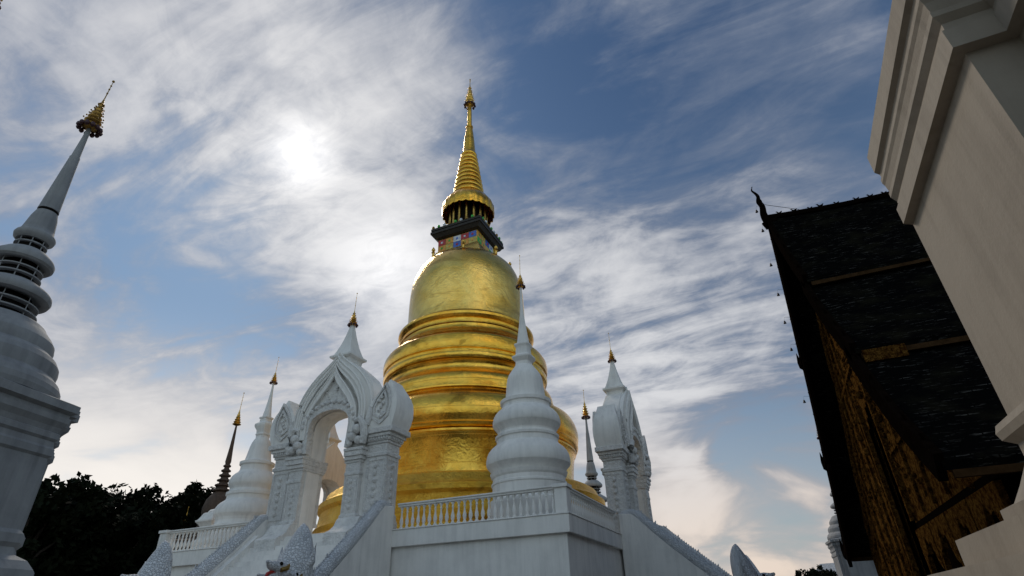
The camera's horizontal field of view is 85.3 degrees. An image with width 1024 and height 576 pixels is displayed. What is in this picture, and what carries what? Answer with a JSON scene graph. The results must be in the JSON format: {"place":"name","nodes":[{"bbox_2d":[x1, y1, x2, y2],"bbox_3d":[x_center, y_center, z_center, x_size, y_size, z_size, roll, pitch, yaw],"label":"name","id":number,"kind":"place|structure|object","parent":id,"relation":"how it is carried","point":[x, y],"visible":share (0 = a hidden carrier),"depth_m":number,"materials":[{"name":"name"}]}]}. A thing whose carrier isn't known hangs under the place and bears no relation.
{"place":"outdoors","nodes":[
{"label":"outdoors","id":0,"kind":"place"},
{"bbox_2d":[192,509,214,547],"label":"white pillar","id":1,"kind":"structure","parent":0,"point":[205,519],"depth_m":29.77,"materials":[{"name":"paint"}]},
{"bbox_2d":[156,482,624,575],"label":"terrace","id":2,"kind":"structure","parent":0,"point":[563,540],"depth_m":19.55,"materials":[{"name":"white paint"}]},
{"bbox_2d":[169,521,248,550],"bbox_3d":[-12.981,11.012,24.602,6.270,0.940,0.310,-14,-33,20],"label":"balustrade","id":3,"kind":"object","parent":2,"relation":"on","point":[198,530],"visible":0.63,"depth_m":24.90,"materials":[{"name":"white paint"}]},
{"bbox_2d":[204,357,278,547],"bbox_3d":[-13.137,8.314,29.059,3.240,10.191,3.240,-14,-33,20],"label":"white stupa","id":4,"kind":"object","parent":2,"relation":"on","point":[248,492],"visible":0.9,"depth_m":27.21,"materials":[{"name":"paint"}]},
{"bbox_2d":[253,293,413,551],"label":"arched gate","id":5,"kind":"structure","parent":2,"relation":"on","point":[344,385],"depth_m":23.31,"materials":[{"name":"white paint"}]},
{"bbox_2d":[322,425,345,501],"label":"stupa","id":6,"kind":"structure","parent":2,"relation":"on","point":[333,477],"depth_m":36.67,"materials":[{"name":"paint"}]},
{"bbox_2d":[312,79,605,533],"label":"golden chedi","id":7,"kind":"structure","parent":2,"relation":"on","point":[449,364],"depth_m":30.94,"materials":[{"name":"gold metal"}]},
{"bbox_2d":[398,485,555,528],"bbox_3d":[-1.403,8.098,20.360,6.470,0.940,0.310,-14,-33,20],"label":"balustrade","id":8,"kind":"object","parent":2,"relation":"on","point":[482,497],"visible":0.96,"depth_m":20.29,"materials":[{"name":"white paint"}]},
{"bbox_2d":[486,255,570,518],"bbox_3d":[0.545,3.755,24.433,3.400,12.504,3.400,-14,-33,20],"label":"white stupa","id":9,"kind":"object","parent":2,"relation":"on","point":[528,450],"visible":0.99,"depth_m":21.84,"materials":[{"name":"paint"}]},
{"bbox_2d":[570,488,615,530],"bbox_3d":[3.174,8.900,21.981,0.310,0.940,6.570,-14,-33,20],"label":"balustrade","id":10,"kind":"object","parent":2,"relation":"on","point":[595,511],"visible":0.72,"depth_m":21.87,"materials":[{"name":"white paint"}]},
{"bbox_2d":[592,333,652,532],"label":"arched gate","id":11,"kind":"structure","parent":2,"relation":"on","point":[621,450],"depth_m":26.86,"materials":[{"name":"paint"}]},
{"bbox_2d":[0,0,891,575],"label":"sky","id":12,"kind":"structure","parent":0,"point":[256,168],"materials":[{"name":"blue"}]},
{"bbox_2d":[816,563,836,575],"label":"white building","id":13,"kind":"structure","parent":0,"point":[825,566],"depth_m":54.73,"materials":[{"name":"paint"}]},
{"bbox_3d":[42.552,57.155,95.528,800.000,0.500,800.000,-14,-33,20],"label":"ground","id":14,"kind":"structure","parent":0,"visible":0},
{"bbox_2d":[0,80,114,575],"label":"slotted chedi","id":15,"kind":"structure","parent":14,"relation":"on","point":[38,417],"depth_m":10.34,"materials":[{"name":"white paint"}]},
{"bbox_2d":[16,471,110,575],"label":"tree","id":16,"kind":"object","parent":14,"relation":"on","point":[43,512],"visible":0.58,"depth_m":35.58,"materials":[{"name":"green plant"}]},
{"bbox_2d":[33,495,142,575],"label":"tree","id":17,"kind":"object","parent":14,"relation":"on","point":[119,536],"visible":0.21,"depth_m":37.60,"materials":[{"name":"green plant"}]},
{"bbox_2d":[32,483,190,575],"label":"tree","id":18,"kind":"object","parent":14,"relation":"on","point":[136,522],"visible":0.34,"depth_m":37.67,"materials":[{"name":"green plant"}]},
{"bbox_2d":[99,482,208,575],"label":"tree","id":19,"kind":"object","parent":14,"relation":"on","point":[177,510],"visible":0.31,"depth_m":39.99,"materials":[{"name":"green plant"}]},
{"bbox_2d":[142,480,217,562],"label":"tree","id":20,"kind":"object","parent":14,"relation":"on","point":[197,508],"visible":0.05,"depth_m":42.41,"materials":[{"name":"green plant"}]},
{"bbox_2d":[173,393,244,549],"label":"brown chedi","id":21,"kind":"structure","parent":14,"relation":"on","point":[215,498],"depth_m":38.31,"materials":[{"name":"stone"}]},
{"bbox_2d":[185,500,393,575],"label":"staircase","id":22,"kind":"structure","parent":14,"relation":"on","point":[362,547],"depth_m":20.20,"materials":[{"name":"white paint"}]},
{"bbox_2d":[120,540,172,575],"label":"naga statue","id":23,"kind":"object","parent":22,"relation":"on","point":[159,562],"visible":1,"depth_m":18.53,"materials":[{"name":"paint"}]},
{"bbox_2d":[257,523,316,575],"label":"naga statue","id":24,"kind":"object","parent":22,"relation":"on","point":[297,555],"visible":1,"depth_m":16.30,"materials":[{"name":"paint"}]},
{"bbox_2d":[581,390,607,518],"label":"slotted chedi","id":25,"kind":"structure","parent":14,"relation":"on","point":[591,473],"depth_m":46.06,"materials":[{"name":"white paint"}]},
{"bbox_2d":[618,509,731,575],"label":"staircase","id":26,"kind":"structure","parent":14,"relation":"on","point":[651,548],"depth_m":23.52,"materials":[{"name":"paint"}]},
{"bbox_2d":[730,544,774,575],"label":"naga statue","id":27,"kind":"object","parent":26,"relation":"on","point":[740,563],"visible":1,"depth_m":21.87,"materials":[{"name":"paint"}]},
{"bbox_2d":[746,555,759,572],"bbox_3d":[11.871,14.365,26.355,1.712,3.140,1.528,-14,-33,20],"label":"naga statue","id":28,"kind":"object","parent":26,"relation":"on","point":[755,568],"visible":0.23,"depth_m":26.80,"materials":[{"name":"paint"}]},
{"bbox_2d":[795,565,837,575],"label":"shrub","id":29,"kind":"object","parent":14,"relation":"on","point":[820,572],"visible":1,"depth_m":36.64,"materials":[{"name":"green plant"}]},
{"bbox_2d":[816,430,877,575],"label":"slotted chedi","id":30,"kind":"structure","parent":14,"relation":"on","point":[858,568],"depth_m":31.04,"materials":[{"name":"white paint"}]},
{"bbox_2d":[751,187,1023,575],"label":"viharn","id":31,"kind":"structure","parent":14,"relation":"on","point":[922,462],"depth_m":15.86,"materials":[{"name":"ceramic"}]},
{"bbox_2d":[867,0,1023,575],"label":"white pedestal","id":32,"kind":"object","parent":14,"relation":"on","point":[945,156],"visible":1,"depth_m":4.88,"materials":[{"name":"beige paint"}]}
]}

